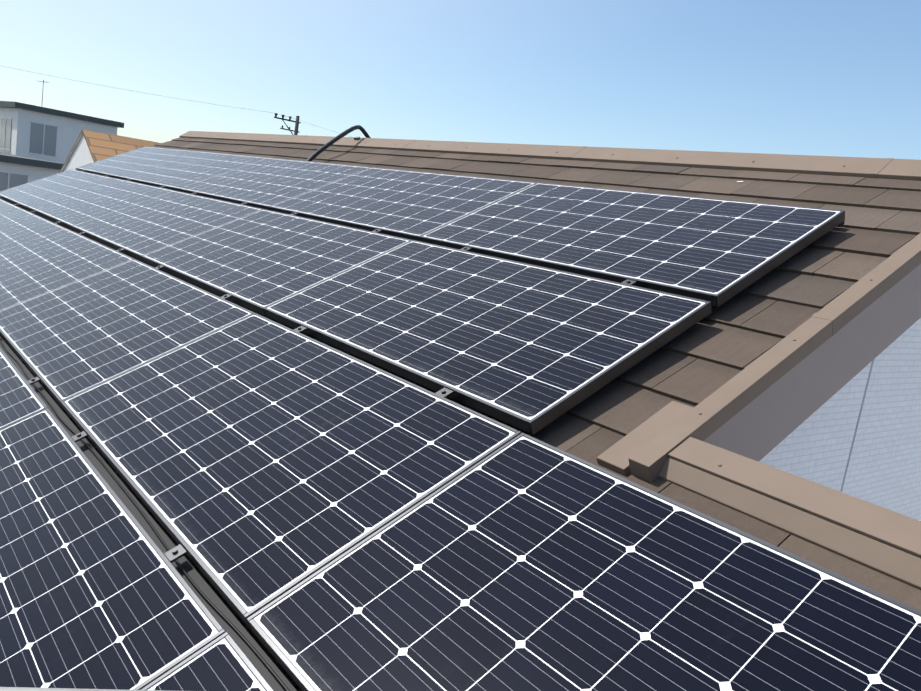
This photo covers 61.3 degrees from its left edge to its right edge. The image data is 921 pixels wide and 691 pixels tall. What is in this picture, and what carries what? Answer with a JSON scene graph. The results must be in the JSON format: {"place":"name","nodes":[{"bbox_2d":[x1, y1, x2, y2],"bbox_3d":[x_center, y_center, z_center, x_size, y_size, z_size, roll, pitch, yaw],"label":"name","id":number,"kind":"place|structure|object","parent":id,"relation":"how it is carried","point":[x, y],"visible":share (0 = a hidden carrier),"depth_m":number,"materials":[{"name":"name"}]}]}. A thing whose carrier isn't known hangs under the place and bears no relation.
{"place":"outdoors","nodes":[
{"label":"outdoors","id":0,"kind":"place"},
{"bbox_2d":[0,101,123,190],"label":"building","id":1,"kind":"structure","parent":0,"point":[37,132],"depth_m":40.93,"materials":[{"name":"white paint"}]},
{"bbox_2d":[0,137,920,690],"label":"roof tiles","id":2,"kind":"object","parent":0,"point":[702,359],"visible":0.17,"depth_m":2.67,"materials":[{"name":"brown tile"}]},
{"bbox_2d":[0,0,920,159],"label":"sky","id":3,"kind":"structure","parent":0,"point":[841,78],"materials":[{"name":"blue"}]},
{"bbox_3d":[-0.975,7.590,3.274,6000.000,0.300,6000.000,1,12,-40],"label":"ground","id":4,"kind":"structure","parent":0,"visible":0},
{"bbox_2d":[59,129,159,172],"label":"neighbouring house","id":5,"kind":"structure","parent":4,"relation":"on","point":[89,147],"depth_m":15.25,"materials":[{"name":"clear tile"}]},
{"bbox_2d":[274,113,300,134],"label":"utility pole","id":6,"kind":"object","parent":4,"relation":"on","point":[296,131],"visible":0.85,"depth_m":70.97,"materials":[{"name":"grey metal"}]},
{"bbox_2d":[3,66,271,112],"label":"wire","id":7,"kind":"object","parent":6,"relation":"attached to","point":[136,91],"visible":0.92,"depth_m":61.67,"materials":[{"name":"grey metal"}]},
{"bbox_2d":[759,318,920,520],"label":"wall","id":8,"kind":"structure","parent":4,"relation":"on","point":[884,469],"depth_m":3.23,"materials":[{"name":"white paint"}]},
{"bbox_2d":[840,360,873,491],"bbox_3d":[2.422,2.464,4.443,3.012,6.337,0.002,1,12,-40],"label":"wall joint","id":9,"kind":"object","parent":8,"relation":"attached to","point":[857,425],"depth_m":3.13,"materials":[{"name":"grey"}]},
{"bbox_3d":[-1.864,-0.003,3.759,6.060,0.046,12.400,-29,30,-30],"label":"roof","id":10,"kind":"object","parent":8,"relation":"on","visible":0},
{"bbox_2d":[306,125,370,161],"bbox_3d":[-0.972,-1.630,6.626,0.132,0.542,1.376,14,11,31],"label":"cable conduit","id":11,"kind":"object","parent":10,"relation":"on","point":[314,155],"visible":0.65,"depth_m":6.50,"materials":[{"name":"black plastic"}]},
{"bbox_2d":[0,201,844,690],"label":"panel rails","id":12,"kind":"object","parent":10,"relation":"on","point":[210,595],"visible":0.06,"depth_m":1.99,"materials":[{"name":"metal"}]},
{"bbox_2d":[0,199,20,214],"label":"solar panel","id":13,"kind":"object","parent":12,"relation":"on","point":[6,207],"visible":0.6,"depth_m":7.20,"materials":[{"name":"blue glass"}]},
{"bbox_2d":[0,348,47,428],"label":"solar panel","id":14,"kind":"object","parent":12,"relation":"on","point":[20,399],"visible":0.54,"depth_m":3.01,"materials":[{"name":"blue glass"}]},
{"bbox_2d":[0,208,64,250],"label":"solar panel","id":15,"kind":"object","parent":12,"relation":"on","point":[19,226],"visible":0.83,"depth_m":6.09,"materials":[{"name":"blue glass"}]},
{"bbox_2d":[0,169,112,210],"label":"solar panel","id":16,"kind":"object","parent":12,"relation":"on","point":[24,196],"visible":0.77,"depth_m":7.77,"materials":[{"name":"blue glass"}]},
{"bbox_2d":[0,228,133,309],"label":"solar panel","id":17,"kind":"object","parent":12,"relation":"on","point":[33,268],"visible":0.81,"depth_m":4.80,"materials":[{"name":"blue glass"}]},
{"bbox_2d":[0,687,164,690],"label":"solar panel","id":18,"kind":"object","parent":12,"relation":"on","point":[31,689],"depth_m":0.44,"materials":[{"name":"silver metal"}]},
{"bbox_2d":[27,178,173,230],"bbox_3d":[-3.102,-1.231,6.626,0.814,0.040,1.650,-29,30,-30],"label":"solar panel","id":19,"kind":"object","parent":12,"relation":"on","point":[69,210],"visible":0.88,"depth_m":6.52,"materials":[{"name":"blue glass"}]},
{"bbox_2d":[0,408,225,689],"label":"solar panel","id":20,"kind":"object","parent":12,"relation":"on","point":[97,591],"visible":0.85,"depth_m":1.86,"materials":[{"name":"blue glass"}]},
{"bbox_2d":[0,259,253,408],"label":"solar panel","id":21,"kind":"object","parent":12,"relation":"on","point":[65,342],"visible":0.81,"depth_m":3.54,"materials":[{"name":"blue glass"}]},
{"bbox_2d":[76,146,194,178],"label":"solar panel","id":22,"kind":"object","parent":12,"relation":"on","point":[116,166],"visible":0.69,"depth_m":8.22,"materials":[{"name":"blue glass"}]},
{"bbox_2d":[0,340,289,690],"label":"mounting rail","id":23,"kind":"object","parent":12,"relation":"attached to","point":[255,651],"visible":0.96,"depth_m":1.92,"materials":[{"name":"grey metal"}]},
{"bbox_2d":[72,191,261,261],"bbox_3d":[-2.074,-0.864,5.384,0.814,0.040,1.650,-29,30,-30],"label":"solar panel","id":24,"kind":"object","parent":12,"relation":"on","point":[138,230],"visible":0.75,"depth_m":5.26,"materials":[{"name":"blue glass"}]},
{"bbox_2d":[119,151,266,191],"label":"solar panel","id":25,"kind":"object","parent":12,"relation":"on","point":[175,174],"visible":0.71,"depth_m":6.96,"materials":[{"name":"blue glass"}]},
{"bbox_2d":[141,632,273,690],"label":"solar panel","id":26,"kind":"object","parent":12,"relation":"on","point":[223,662],"visible":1,"depth_m":1.52,"materials":[{"name":"blue glass"}]},
{"bbox_2d":[179,158,370,209],"bbox_3d":[-1.433,-1.231,5.819,0.814,0.040,1.650,-29,30,-30],"label":"solar panel","id":27,"kind":"object","parent":12,"relation":"on","point":[265,183],"visible":0.79,"depth_m":5.70,"materials":[{"name":"blue glass"}]},
{"bbox_2d":[141,209,411,315],"bbox_3d":[-1.045,-0.497,4.142,0.814,0.040,1.650,-29,30,-30],"label":"solar panel","id":28,"kind":"object","parent":12,"relation":"on","point":[258,261],"visible":0.9,"depth_m":3.98,"materials":[{"name":"blue glass"}]},
{"bbox_2d":[61,313,520,630],"bbox_3d":[-0.656,0.235,2.469,0.814,0.040,1.650,-29,30,-30],"label":"solar panel","id":29,"kind":"object","parent":12,"relation":"on","point":[257,462],"visible":0.85,"depth_m":2.22,"materials":[{"name":"blue glass"}]},
{"bbox_2d":[0,170,636,562],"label":"panel clamps","id":30,"kind":"object","parent":12,"relation":"on","point":[176,552],"visible":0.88,"depth_m":2.60,"materials":[{"name":"silver metal"}]},
{"bbox_2d":[269,167,537,240],"bbox_3d":[-0.403,-0.864,4.576,0.814,0.040,1.650,-29,30,-30],"label":"solar panel","id":31,"kind":"object","parent":12,"relation":"on","point":[411,205],"visible":0.81,"depth_m":4.43,"materials":[{"name":"blue glass"}]},
{"bbox_2d":[263,240,711,434],"bbox_3d":[-0.016,-0.132,2.905,0.814,0.040,1.650,-29,30,-30],"label":"solar panel","id":32,"kind":"object","parent":12,"relation":"on","point":[530,348],"visible":1,"depth_m":2.66,"materials":[{"name":"blue glass"}]},
{"bbox_2d":[247,433,920,690],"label":"solar panel","id":33,"kind":"object","parent":12,"relation":"on","point":[523,562],"visible":1,"depth_m":1.49,"materials":[{"name":"blue glass"}]},
{"bbox_2d":[420,182,844,306],"bbox_3d":[0.626,-0.498,3.337,0.814,0.040,1.650,-29,30,-30],"label":"solar panel","id":34,"kind":"object","parent":12,"relation":"on","point":[716,252],"visible":0.96,"depth_m":3.12,"materials":[{"name":"blue glass"}]},
{"bbox_2d":[179,131,920,180],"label":"ridge cap","id":35,"kind":"object","parent":10,"relation":"on","point":[893,168],"visible":0.96,"depth_m":4.39,"materials":[{"name":"metal"}]},
{"bbox_2d":[597,233,920,589],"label":"verge trim","id":36,"kind":"object","parent":10,"relation":"on","point":[666,443],"visible":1,"depth_m":1.84,"materials":[{"name":"metal"}]},
{"bbox_2d":[703,264,920,461],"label":"wall","id":37,"kind":"structure","parent":10,"relation":"attached to","point":[766,422],"depth_m":2.32,"materials":[{"name":"grey paint"}]}
]}

